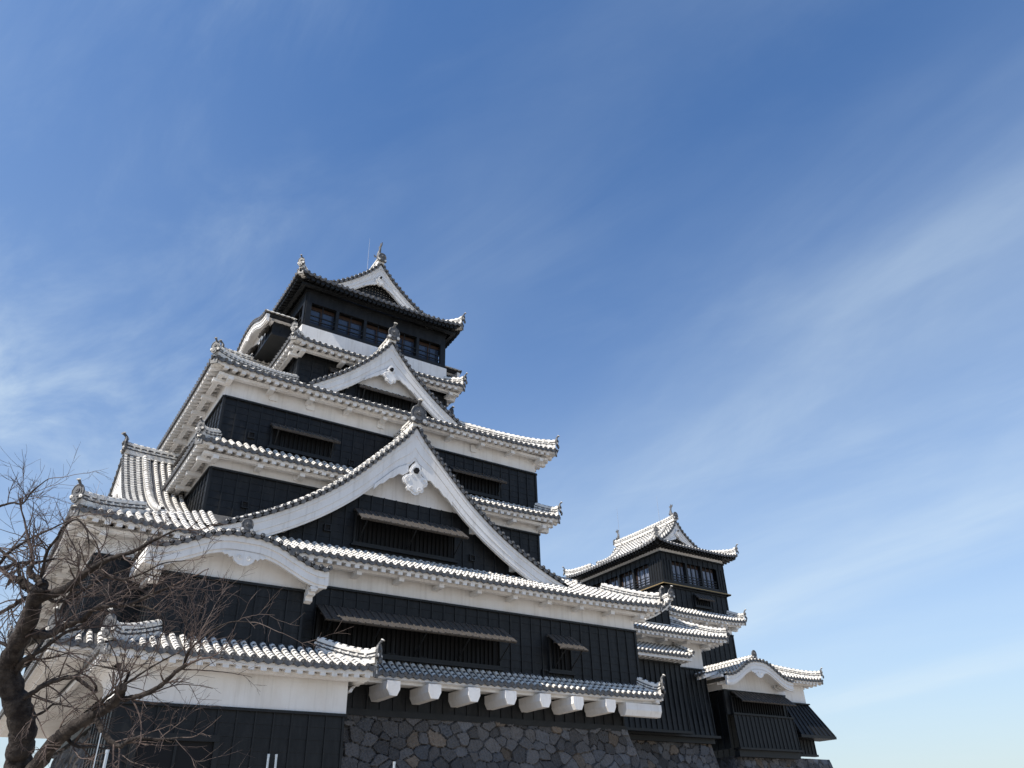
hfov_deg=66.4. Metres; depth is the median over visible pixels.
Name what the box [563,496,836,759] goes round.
keep
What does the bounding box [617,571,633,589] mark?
window
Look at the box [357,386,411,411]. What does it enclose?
window
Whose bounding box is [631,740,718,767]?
stone wall
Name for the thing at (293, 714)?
entrance turret
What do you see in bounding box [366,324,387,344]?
window
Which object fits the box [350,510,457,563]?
window
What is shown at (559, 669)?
window
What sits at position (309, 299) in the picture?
wall
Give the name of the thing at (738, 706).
window
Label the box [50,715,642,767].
stone wall
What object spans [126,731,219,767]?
door
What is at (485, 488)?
window
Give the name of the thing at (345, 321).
window
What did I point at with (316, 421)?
castle keep
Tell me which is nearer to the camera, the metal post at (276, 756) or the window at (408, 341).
the metal post at (276, 756)
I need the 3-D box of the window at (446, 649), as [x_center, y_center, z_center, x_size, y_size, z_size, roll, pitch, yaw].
[-4.185,10.955,33.511,9.050,1.830,0.180,18,-36,-29]
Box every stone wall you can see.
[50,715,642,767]
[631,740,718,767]
[716,756,832,767]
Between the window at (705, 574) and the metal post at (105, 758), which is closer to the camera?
the metal post at (105, 758)
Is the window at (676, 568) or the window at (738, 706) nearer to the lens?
the window at (738, 706)
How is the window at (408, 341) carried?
in the castle keep at (316, 421)
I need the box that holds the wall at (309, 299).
[290,291,445,367]
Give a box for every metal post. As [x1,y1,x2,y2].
[93,733,101,767]
[102,750,109,767]
[266,754,269,767]
[274,754,277,767]
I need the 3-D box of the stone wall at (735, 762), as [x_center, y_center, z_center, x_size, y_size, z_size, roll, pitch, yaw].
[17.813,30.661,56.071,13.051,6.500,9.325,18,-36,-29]
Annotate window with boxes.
[266,425,334,462]
[310,307,333,329]
[312,608,503,670]
[338,315,361,338]
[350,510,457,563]
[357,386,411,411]
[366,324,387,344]
[395,335,413,354]
[419,341,438,362]
[450,468,502,500]
[547,636,575,675]
[604,577,617,585]
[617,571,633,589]
[632,565,649,589]
[669,560,686,582]
[683,563,701,585]
[693,594,712,609]
[698,566,716,588]
[730,695,785,716]
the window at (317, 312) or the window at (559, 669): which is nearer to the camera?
the window at (559, 669)
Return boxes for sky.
[0,0,1023,767]
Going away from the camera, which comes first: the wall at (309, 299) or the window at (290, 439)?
the window at (290, 439)
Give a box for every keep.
[0,241,665,758]
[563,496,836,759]
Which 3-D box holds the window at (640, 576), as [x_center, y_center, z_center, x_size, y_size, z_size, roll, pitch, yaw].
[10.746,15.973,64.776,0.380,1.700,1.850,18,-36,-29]
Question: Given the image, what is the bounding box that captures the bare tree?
[0,444,353,767]
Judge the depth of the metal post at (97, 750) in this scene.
7.06 m
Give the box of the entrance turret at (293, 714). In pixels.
[55,518,384,767]
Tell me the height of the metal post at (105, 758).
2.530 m
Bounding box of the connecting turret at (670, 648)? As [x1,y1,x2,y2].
[624,585,729,744]
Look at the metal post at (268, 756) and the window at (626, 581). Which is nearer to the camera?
the metal post at (268, 756)
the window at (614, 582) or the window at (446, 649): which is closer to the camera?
the window at (446, 649)
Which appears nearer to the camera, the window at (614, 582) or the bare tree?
the bare tree
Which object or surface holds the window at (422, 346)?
in the castle keep at (316, 421)
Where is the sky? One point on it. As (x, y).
(755, 268)
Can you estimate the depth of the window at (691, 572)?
64.68 m
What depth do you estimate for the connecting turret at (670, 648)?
51.75 m
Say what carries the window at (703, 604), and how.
in the keep at (760, 708)

